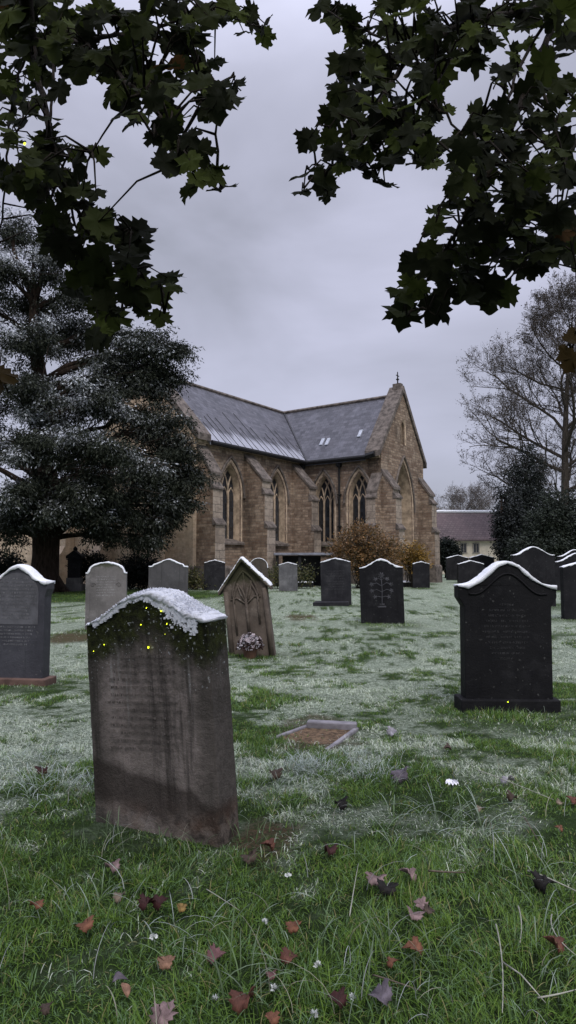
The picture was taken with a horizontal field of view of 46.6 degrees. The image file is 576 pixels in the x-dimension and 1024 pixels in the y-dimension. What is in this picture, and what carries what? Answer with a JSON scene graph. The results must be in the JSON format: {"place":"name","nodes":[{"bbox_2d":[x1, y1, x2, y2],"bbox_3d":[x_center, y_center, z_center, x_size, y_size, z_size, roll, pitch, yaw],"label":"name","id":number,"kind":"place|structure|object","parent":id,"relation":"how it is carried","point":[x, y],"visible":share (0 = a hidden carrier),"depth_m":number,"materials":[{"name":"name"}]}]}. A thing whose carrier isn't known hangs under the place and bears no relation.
{"place":"outdoors","nodes":[
{"label":"outdoors","id":0,"kind":"place"},
{"bbox_2d":[0,574,575,1023],"bbox_3d":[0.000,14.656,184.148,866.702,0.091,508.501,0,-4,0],"label":"ground","id":1,"kind":"structure","parent":0,"point":[400,724],"depth_m":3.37,"materials":[{"name":"plant"}]},
{"bbox_2d":[0,544,26,574],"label":"clipped bush","id":2,"kind":"object","parent":1,"relation":"on","point":[7,563],"visible":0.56,"depth_m":29.19,"materials":[{"name":"green plant"}]},
{"bbox_2d":[0,564,56,685],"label":"headstone","id":3,"kind":"object","parent":1,"relation":"on","point":[26,591],"visible":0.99,"depth_m":6.97,"materials":[{"name":"grey stone"}]},
{"bbox_2d":[28,899,43,909],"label":"fallen leaf","id":4,"kind":"object","parent":1,"relation":"on","point":[40,903],"visible":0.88,"depth_m":2.39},
{"bbox_2d":[35,763,48,776],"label":"fallen leaf","id":5,"kind":"object","parent":1,"relation":"on","point":[42,769],"visible":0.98,"depth_m":3.89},
{"bbox_2d":[39,1001,53,1015],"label":"fallen leaf","id":6,"kind":"object","parent":1,"relation":"on","point":[45,1010],"visible":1,"depth_m":1.84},
{"bbox_2d":[65,546,84,591],"bbox_3d":[-9.063,2.443,28.436,0.720,1.960,0.720,0,-4,-5],"label":"monument","id":7,"kind":"object","parent":1,"relation":"on","point":[74,578],"visible":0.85,"depth_m":28.18,"materials":[{"name":"stone"}]},
{"bbox_2d":[75,915,93,933],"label":"fallen leaf","id":8,"kind":"object","parent":1,"relation":"on","point":[85,925],"visible":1,"depth_m":2.25,"materials":[{"name":"plant"}]},
{"bbox_2d":[65,548,109,586],"bbox_3d":[-8.674,2.601,29.373,2.146,2.147,2.092,0,-4,0],"label":"clipped bush","id":9,"kind":"object","parent":1,"relation":"on","point":[88,561],"visible":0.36,"depth_m":29.07,"materials":[{"name":"green plant"}]},
{"bbox_2d":[85,561,126,629],"bbox_3d":[-3.436,1.709,12.645,0.755,1.546,0.150,0,-4,-6],"label":"headstone","id":10,"kind":"object","parent":1,"relation":"on","point":[106,587],"visible":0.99,"depth_m":12.60,"materials":[{"name":"grey stone"}]},
{"bbox_2d":[0,201,224,592],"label":"evergreen tree","id":11,"kind":"object","parent":1,"relation":"on","point":[40,510],"visible":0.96,"depth_m":26.98,"materials":[{"name":"green plant"}]},
{"bbox_2d":[105,858,119,872],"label":"fallen leaf","id":12,"kind":"object","parent":1,"relation":"on","point":[116,864],"visible":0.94,"depth_m":2.68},
{"bbox_2d":[113,891,125,903],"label":"fallen leaf","id":13,"kind":"object","parent":1,"relation":"on","point":[116,898],"visible":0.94,"depth_m":2.44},
{"bbox_2d":[112,971,127,983],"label":"fallen leaf","id":14,"kind":"object","parent":1,"relation":"on","point":[118,975],"visible":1,"depth_m":1.98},
{"bbox_2d":[121,983,130,997],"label":"fallen leaf","id":15,"kind":"object","parent":1,"relation":"on","point":[126,988],"visible":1,"depth_m":1.92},
{"bbox_2d":[110,549,161,589],"bbox_3d":[-6.581,2.708,29.340,2.808,2.247,2.826,0,-4,0],"label":"clipped bush","id":16,"kind":"object","parent":1,"relation":"on","point":[139,575],"visible":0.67,"depth_m":28.93,"materials":[{"name":"green plant"}]},
{"bbox_2d":[138,893,155,911],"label":"fallen leaf","id":17,"kind":"object","parent":1,"relation":"on","point":[144,900],"visible":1,"depth_m":2.40,"materials":[{"name":"plant"}]},
{"bbox_2d":[149,933,157,960],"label":"clover flower","id":18,"kind":"object","parent":1,"relation":"on","point":[152,935],"visible":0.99,"depth_m":2.15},
{"bbox_2d":[152,894,168,911],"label":"fallen leaf","id":19,"kind":"object","parent":1,"relation":"on","point":[159,901],"visible":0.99,"depth_m":2.40,"materials":[{"name":"plant"}]},
{"bbox_2d":[85,587,238,847],"bbox_3d":[-0.615,1.077,3.250,0.698,1.424,0.235,-6,-4,22],"label":"headstone","id":20,"kind":"object","parent":1,"relation":"on","point":[162,734],"visible":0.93,"depth_m":3.15,"materials":[{"name":"stone"}]},
{"bbox_2d":[149,999,178,1023],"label":"fallen leaf","id":21,"kind":"object","parent":1,"relation":"on","point":[166,1012],"visible":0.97,"depth_m":1.82,"materials":[{"name":"plant"}]},
{"bbox_2d":[157,955,174,970],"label":"fallen leaf","id":22,"kind":"object","parent":1,"relation":"on","point":[165,963],"visible":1,"depth_m":2.05,"materials":[{"name":"plant"}]},
{"bbox_2d":[148,559,187,594],"bbox_3d":[-2.817,1.904,15.735,0.915,1.612,0.171,0,-4,-4],"label":"headstone","id":23,"kind":"object","parent":1,"relation":"on","point":[169,573],"visible":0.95,"depth_m":15.70,"materials":[{"name":"grey stone"}]},
{"bbox_2d":[177,903,186,911],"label":"fallen leaf","id":24,"kind":"object","parent":1,"relation":"on","point":[181,907],"visible":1,"depth_m":2.37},
{"bbox_2d":[186,564,216,589],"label":"shrub","id":25,"kind":"object","parent":1,"relation":"on","point":[193,582],"visible":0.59,"depth_m":29.21,"materials":[{"name":"green plant"}]},
{"bbox_2d":[204,559,224,589],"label":"headstone","id":26,"kind":"object","parent":1,"relation":"on","point":[214,569],"visible":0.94,"depth_m":29.12,"materials":[{"name":"stone"}]},
{"bbox_2d":[211,994,218,1018],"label":"clover flower","id":27,"kind":"object","parent":1,"relation":"on","point":[215,997],"visible":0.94,"depth_m":1.85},
{"bbox_2d":[207,942,225,963],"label":"fallen leaf","id":28,"kind":"object","parent":1,"relation":"on","point":[217,953],"visible":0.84,"depth_m":2.09,"materials":[{"name":"plant"}]},
{"bbox_2d":[0,372,441,587],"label":"church","id":29,"kind":"structure","parent":1,"relation":"on","point":[306,480],"depth_m":37.44,"materials":[{"name":"stone"}]},
{"bbox_2d":[220,455,244,544],"bbox_3d":[-3.018,-0.605,33.766,0.620,4.511,2.191,-3,-5,35],"label":"window","id":30,"kind":"structure","parent":29,"relation":"in","point":[231,494],"depth_m":34.25,"materials":[{"name":"stone"}]},
{"bbox_2d":[270,465,289,545],"bbox_3d":[-0.715,-0.369,37.027,0.620,4.511,2.191,-3,-5,35],"label":"window","id":31,"kind":"structure","parent":29,"relation":"in","point":[276,485],"depth_m":37.56,"materials":[{"name":"stone"}]},
{"bbox_2d":[314,468,337,546],"bbox_3d":[2.141,-0.262,38.559,1.960,4.520,0.620,-3,-5,35],"label":"window","id":32,"kind":"structure","parent":29,"relation":"in","point":[324,492],"depth_m":38.73,"materials":[{"name":"stone"}]},
{"bbox_2d":[343,465,368,545],"bbox_3d":[4.038,-0.359,37.226,2.010,4.520,0.620,-3,-5,35],"label":"window","id":33,"kind":"structure","parent":29,"relation":"in","point":[357,500],"depth_m":37.53,"materials":[{"name":"stone"}]},
{"bbox_2d":[401,419,405,444],"bbox_3d":[6.641,-4.648,38.918,0.210,1.500,0.620,-3,-5,35],"label":"window","id":34,"kind":"structure","parent":29,"relation":"in","point":[403,419],"depth_m":39.04,"materials":[{"name":"stone"}]},
{"bbox_2d":[395,455,415,547],"bbox_3d":[6.460,-0.594,38.758,0.880,5.411,2.841,-3,-5,35],"label":"window","id":35,"kind":"structure","parent":29,"relation":"in","point":[401,477],"depth_m":39.51,"materials":[{"name":"stone"}]},
{"bbox_2d":[206,889,239,910],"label":"dry stem","id":36,"kind":"object","parent":1,"relation":"on","point":[221,898],"visible":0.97,"depth_m":2.42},
{"bbox_2d":[228,986,256,1015],"bbox_3d":[-0.130,1.365,1.887,0.080,0.076,0.085,0,-4,0],"label":"fallen leaf","id":37,"kind":"object","parent":1,"relation":"on","point":[239,1004],"visible":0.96,"depth_m":1.88,"materials":[{"name":"plant"}]},
{"bbox_2d":[218,557,275,655],"bbox_3d":[-0.549,1.422,9.308,0.749,1.615,0.298,-7,-5,3],"label":"headstone","id":38,"kind":"object","parent":1,"relation":"on","point":[245,585],"visible":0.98,"depth_m":9.22,"materials":[{"name":"brown stone"}]},
{"bbox_2d":[239,849,256,864],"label":"fallen leaf","id":39,"kind":"object","parent":1,"relation":"on","point":[250,855],"visible":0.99,"depth_m":2.80,"materials":[{"name":"plant"}]},
{"bbox_2d":[235,632,264,658],"bbox_3d":[-0.503,1.781,8.935,0.398,0.348,0.391,0,-4,0],"label":"flower pot","id":40,"kind":"object","parent":1,"relation":"on","point":[248,640],"visible":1,"depth_m":8.85,"materials":[{"name":"ceramic"}]},
{"bbox_2d":[250,558,267,578],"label":"headstone","id":41,"kind":"object","parent":1,"relation":"on","point":[260,565],"visible":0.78,"depth_m":27.67,"materials":[{"name":"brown stone"}]},
{"bbox_2d":[261,918,268,942],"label":"clover flower","id":42,"kind":"object","parent":1,"relation":"on","point":[264,921],"visible":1,"depth_m":2.24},
{"bbox_2d":[260,838,275,851],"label":"fallen leaf","id":43,"kind":"object","parent":1,"relation":"on","point":[270,842],"visible":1,"depth_m":2.92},
{"bbox_2d":[265,968,276,979],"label":"fallen leaf","id":44,"kind":"object","parent":1,"relation":"on","point":[270,974],"visible":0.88,"depth_m":1.99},
{"bbox_2d":[265,1010,279,1023],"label":"fallen leaf","id":45,"kind":"object","parent":1,"relation":"on","point":[273,1017],"visible":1,"depth_m":1.81,"materials":[{"name":"plant"}]},
{"bbox_2d":[270,983,276,1008],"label":"clover flower","id":46,"kind":"object","parent":1,"relation":"on","point":[273,986],"visible":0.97,"depth_m":1.90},
{"bbox_2d":[268,767,282,780],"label":"fallen leaf","id":47,"kind":"object","parent":1,"relation":"on","point":[277,773],"visible":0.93,"depth_m":3.85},
{"bbox_2d":[0,0,575,393],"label":"maple tree","id":48,"kind":"object","parent":1,"relation":"on","point":[399,127],"visible":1,"depth_m":2.03,"materials":[{"name":"green plant"}]},
{"bbox_2d":[279,562,297,590],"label":"headstone","id":49,"kind":"object","parent":1,"relation":"on","point":[288,579],"visible":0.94,"depth_m":28.34,"materials":[{"name":"stone"}]},
{"bbox_2d":[280,946,297,963],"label":"fallen leaf","id":50,"kind":"object","parent":1,"relation":"on","point":[287,955],"visible":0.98,"depth_m":2.08,"materials":[{"name":"plant"}]},
{"bbox_2d":[285,920,301,933],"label":"fallen leaf","id":51,"kind":"object","parent":1,"relation":"on","point":[292,927],"visible":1,"depth_m":2.24,"materials":[{"name":"plant"}]},
{"bbox_2d":[268,559,318,588],"bbox_3d":[-0.085,2.912,30.912,3.156,1.640,1.826,0,-4,0],"label":"shrub","id":52,"kind":"object","parent":1,"relation":"on","point":[273,575],"visible":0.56,"depth_m":30.85,"materials":[{"name":"green plant"}]},
{"bbox_2d":[274,553,334,585],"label":"table tomb","id":53,"kind":"structure","parent":1,"relation":"on","point":[312,558],"depth_m":34.71,"materials":[{"name":"stone"}]},
{"bbox_2d":[298,581,313,586],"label":"ledger slab","id":54,"kind":"structure","parent":1,"relation":"on","point":[307,585],"depth_m":32.75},
{"bbox_2d":[267,719,358,748],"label":"grave kerb","id":55,"kind":"structure","parent":1,"relation":"on","point":[334,732],"depth_m":5.07,"materials":[{"name":"stone"}]},
{"bbox_2d":[310,1009,318,1023],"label":"clover flower","id":56,"kind":"object","parent":1,"relation":"on","point":[315,1015],"visible":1,"depth_m":1.79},
{"bbox_2d":[313,960,321,987],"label":"clover flower","id":57,"kind":"object","parent":1,"relation":"on","point":[316,963],"visible":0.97,"depth_m":2.01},
{"bbox_2d":[324,842,337,855],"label":"fallen leaf","id":58,"kind":"object","parent":1,"relation":"on","point":[331,850],"visible":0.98,"depth_m":2.84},
{"bbox_2d":[313,558,351,605],"bbox_3d":[1.267,2.110,19.154,1.057,1.597,0.750,-2,-4,8],"label":"headstone","id":59,"kind":"object","parent":1,"relation":"on","point":[335,581],"visible":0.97,"depth_m":19.29,"materials":[{"name":"stone"}]},
{"bbox_2d":[327,987,346,1009],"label":"fallen leaf","id":60,"kind":"object","parent":1,"relation":"on","point":[340,996],"visible":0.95,"depth_m":1.89,"materials":[{"name":"plant"}]},
{"bbox_2d":[333,796,347,810],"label":"fallen leaf","id":61,"kind":"object","parent":1,"relation":"on","point":[342,802],"visible":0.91,"depth_m":3.37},
{"bbox_2d":[349,992,355,1022],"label":"clover flower","id":62,"kind":"object","parent":1,"relation":"on","point":[351,994],"visible":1,"depth_m":1.86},
{"bbox_2d":[349,864,358,916],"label":"dry stem","id":63,"kind":"object","parent":1,"relation":"on","point":[353,894],"visible":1,"depth_m":2.43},
{"bbox_2d":[325,516,411,588],"bbox_3d":[3.694,1.902,31.333,4.306,3.475,3.311,0,-4,0],"label":"shrub","id":64,"kind":"object","parent":1,"relation":"on","point":[351,550],"visible":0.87,"depth_m":31.12,"materials":[{"name":"brown plant"}]},
{"bbox_2d":[364,871,386,886],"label":"fallen leaf","id":65,"kind":"object","parent":1,"relation":"on","point":[372,880],"visible":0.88,"depth_m":2.57,"materials":[{"name":"plant"}]},
{"bbox_2d":[368,978,392,1005],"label":"fallen leaf","id":66,"kind":"object","parent":1,"relation":"on","point":[383,993],"visible":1,"depth_m":1.91,"materials":[{"name":"plant"}]},
{"bbox_2d":[359,558,404,623],"bbox_3d":[1.931,1.754,13.760,0.887,1.592,0.200,-2,-4,7],"label":"headstone","id":67,"kind":"object","parent":1,"relation":"on","point":[381,592],"visible":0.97,"depth_m":13.68,"materials":[{"name":"stone"}]},
{"bbox_2d":[377,878,398,896],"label":"fallen leaf","id":68,"kind":"object","parent":1,"relation":"on","point":[384,888],"visible":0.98,"depth_m":2.50,"materials":[{"name":"plant"}]},
{"bbox_2d":[386,726,396,736],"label":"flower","id":69,"kind":"object","parent":1,"relation":"on","point":[391,731],"visible":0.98,"depth_m":4.95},
{"bbox_2d":[386,956,398,968],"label":"fallen leaf","id":70,"kind":"object","parent":1,"relation":"on","point":[390,961],"visible":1,"depth_m":2.06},
{"bbox_2d":[372,974,420,990],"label":"dry stem","id":71,"kind":"object","parent":1,"relation":"on","point":[394,981],"visible":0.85,"depth_m":1.96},
{"bbox_2d":[390,765,408,782],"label":"fallen leaf","id":72,"kind":"object","parent":1,"relation":"on","point":[397,773],"visible":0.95,"depth_m":3.81,"materials":[{"name":"plant"}]},
{"bbox_2d":[403,581,410,586],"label":"ledger slab","id":73,"kind":"structure","parent":1,"relation":"on","point":[404,583],"depth_m":32.72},
{"bbox_2d":[398,867,416,881],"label":"fallen leaf","id":74,"kind":"object","parent":1,"relation":"on","point":[410,870],"visible":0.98,"depth_m":2.61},
{"bbox_2d":[402,936,423,955],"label":"fallen leaf","id":75,"kind":"object","parent":1,"relation":"on","point":[416,943],"visible":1,"depth_m":2.14,"materials":[{"name":"plant"}]},
{"bbox_2d":[392,535,433,586],"bbox_3d":[6.090,2.437,32.951,2.239,2.607,2.001,0,-4,0],"label":"shrub","id":76,"kind":"object","parent":1,"relation":"on","point":[415,558],"visible":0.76,"depth_m":32.68,"materials":[{"name":"brown plant"}]},
{"bbox_2d":[407,906,424,920],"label":"fallen leaf","id":77,"kind":"object","parent":1,"relation":"on","point":[417,915],"visible":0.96,"depth_m":2.31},
{"bbox_2d":[413,896,428,912],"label":"fallen leaf","id":78,"kind":"object","parent":1,"relation":"on","point":[419,902],"visible":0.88,"depth_m":2.39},
{"bbox_2d":[412,561,429,587],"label":"headstone","id":79,"kind":"object","parent":1,"relation":"on","point":[420,574],"visible":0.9,"depth_m":31.65,"materials":[{"name":"stone"}]},
{"bbox_2d":[424,903,434,913],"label":"fallen leaf","id":80,"kind":"object","parent":1,"relation":"on","point":[428,909],"visible":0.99,"depth_m":2.35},
{"bbox_2d":[428,869,465,872],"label":"dry stem","id":81,"kind":"object","parent":1,"relation":"on","point":[438,871],"visible":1,"depth_m":2.62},
{"bbox_2d":[443,743,451,749],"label":"fallen leaf","id":82,"kind":"object","parent":1,"relation":"on","point":[447,745],"visible":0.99,"depth_m":4.46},
{"bbox_2d":[440,533,462,577],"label":"round bush","id":83,"kind":"object","parent":1,"relation":"on","point":[448,547],"visible":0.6,"depth_m":49.09,"materials":[{"name":"green plant"}]},
{"bbox_2d":[445,779,458,823],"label":"flower","id":84,"kind":"object","parent":1,"relation":"on","point":[452,782],"visible":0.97,"depth_m":3.25,"materials":[{"name":"white plant"}]},
{"bbox_2d":[446,555,468,579],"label":"headstone","id":85,"kind":"object","parent":1,"relation":"on","point":[452,562],"visible":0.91,"depth_m":44.59,"materials":[{"name":"stone"}]},
{"bbox_2d":[435,478,499,509],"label":"bare tree","id":86,"kind":"object","parent":1,"relation":"on","point":[460,499],"visible":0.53,"depth_m":94.22,"materials":[{"name":"brown plant"}]},
{"bbox_2d":[457,560,483,582],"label":"headstone","id":87,"kind":"object","parent":1,"relation":"on","point":[468,570],"visible":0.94,"depth_m":38.30,"materials":[{"name":"stone"}]},
{"bbox_2d":[469,554,493,568],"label":"headstone","id":88,"kind":"object","parent":1,"relation":"on","point":[486,560],"visible":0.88,"depth_m":46.56,"materials":[{"name":"stone"}]},
{"bbox_2d":[437,510,533,573],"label":"cottage","id":89,"kind":"structure","parent":1,"relation":"on","point":[468,530],"depth_m":64.87,"materials":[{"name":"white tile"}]},
{"bbox_2d":[460,543,467,552],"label":"window","id":90,"kind":"structure","parent":89,"relation":"in","point":[464,545],"depth_m":64.00,"materials":[{"name":"paint"}]},
{"bbox_2d":[472,543,479,552],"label":"window","id":91,"kind":"structure","parent":89,"relation":"in","point":[476,549],"depth_m":64.09,"materials":[{"name":"paint"}]},
{"bbox_2d":[453,561,560,712],"bbox_3d":[1.944,1.227,5.977,0.872,1.578,0.270,0,-4,0],"label":"headstone","id":92,"kind":"object","parent":1,"relation":"on","point":[505,635],"visible":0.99,"depth_m":5.90,"materials":[{"name":"black stone"}]},
{"bbox_2d":[500,775,514,786],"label":"fallen leaf","id":93,"kind":"object","parent":1,"relation":"on","point":[509,777],"visible":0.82,"depth_m":3.77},
{"bbox_2d":[488,479,531,561],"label":"yew tree","id":94,"kind":"object","parent":1,"relation":"on","point":[507,527],"visible":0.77,"depth_m":43.61,"materials":[{"name":"green plant"}]},
{"bbox_2d":[506,790,516,801],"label":"fallen leaf","id":95,"kind":"object","parent":1,"relation":"on","point":[510,796],"visible":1,"depth_m":3.50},
{"bbox_2d":[455,270,575,534],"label":"bare tree","id":96,"kind":"object","parent":1,"relation":"on","point":[567,390],"visible":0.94,"depth_m":58.58,"materials":[{"name":"grey plant"}]},
{"bbox_2d":[477,770,553,799],"bbox_3d":[1.229,1.487,3.659,0.012,0.016,0.528,2,-5,-29],"label":"dry stem","id":97,"kind":"object","parent":1,"relation":"on","point":[511,782],"visible":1,"depth_m":3.67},
{"bbox_2d":[518,906,521,941],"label":"dry stem","id":98,"kind":"object","parent":1,"relation":"on","point":[521,922],"visible":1,"depth_m":2.27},
{"bbox_2d":[495,924,545,1012],"bbox_3d":[0.652,1.379,2.053,0.130,0.025,0.439,0,-4,0],"label":"dry stem","id":99,"kind":"object","parent":1,"relation":"on","point":[510,967],"visible":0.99,"depth_m":1.98,"materials":[{"name":"plant"}]},
{"bbox_2d":[486,436,558,553],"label":"conifer","id":100,"kind":"object","parent":1,"relation":"on","point":[528,490],"visible":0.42,"depth_m":46.91,"materials":[{"name":"green plant"}]},
{"bbox_2d":[523,816,540,844],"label":"dry stem","id":101,"kind":"object","parent":1,"relation":"on","point":[531,829],"visible":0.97,"depth_m":3.04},
{"bbox_2d":[511,546,555,605],"bbox_3d":[6.982,1.950,19.031,1.218,1.942,0.191,0,-4,-2],"label":"headstone","id":102,"kind":"object","parent":1,"relation":"on","point":[537,563],"visible":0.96,"depth_m":18.99,"materials":[{"name":"stone"}]},
{"bbox_2d":[498,480,575,561],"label":"evergreen shrub","id":103,"kind":"object","parent":1,"relation":"on","point":[557,531],"visible":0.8,"depth_m":39.40,"materials":[{"name":"green plant"}]},
{"bbox_2d":[529,870,555,896],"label":"fallen leaf","id":104,"kind":"object","parent":1,"relation":"on","point":[541,882],"visible":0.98,"depth_m":2.54,"materials":[{"name":"plant"}]},
{"bbox_2d":[527,870,575,891],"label":"dry stem","id":105,"kind":"object","parent":1,"relation":"on","point":[557,882],"visible":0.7,"depth_m":2.54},
{"bbox_2d":[542,935,566,954],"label":"fallen leaf","id":106,"kind":"object","parent":1,"relation":"on","point":[559,940],"visible":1,"depth_m":2.15,"materials":[{"name":"plant"}]},
{"bbox_2d":[537,989,575,998],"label":"dry stem","id":107,"kind":"object","parent":1,"relation":"on","point":[545,996],"visible":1,"depth_m":1.89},
{"bbox_2d":[550,914,575,954],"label":"dry stem","id":108,"kind":"object","parent":1,"relation":"on","point":[557,936],"visible":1,"depth_m":2.21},
{"bbox_2d":[555,553,575,590],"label":"headstone","id":109,"kind":"object","parent":1,"relation":"on","point":[570,558],"visible":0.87,"depth_m":29.13,"materials":[{"name":"stone"}]},
{"bbox_2d":[557,549,575,560],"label":"headstone","id":110,"kind":"object","parent":1,"relation":"on","point":[561,557],"visible":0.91,"depth_m":33.66,"materials":[{"name":"stone"}]},
{"bbox_2d":[560,562,575,619],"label":"headstone","id":111,"kind":"object","parent":1,"relation":"on","point":[568,588],"visible":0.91,"depth_m":15.00,"materials":[{"name":"stone"}]},
{"bbox_2d":[566,795,575,804],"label":"fallen leaf","id":112,"kind":"object","parent":1,"relation":"on","point":[572,799],"visible":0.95,"depth_m":3.48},
{"bbox_2d":[0,0,575,509],"label":"sky","id":113,"kind":"structure","parent":0,"point":[284,297],"materials":[{"name":"grey"}]}
]}

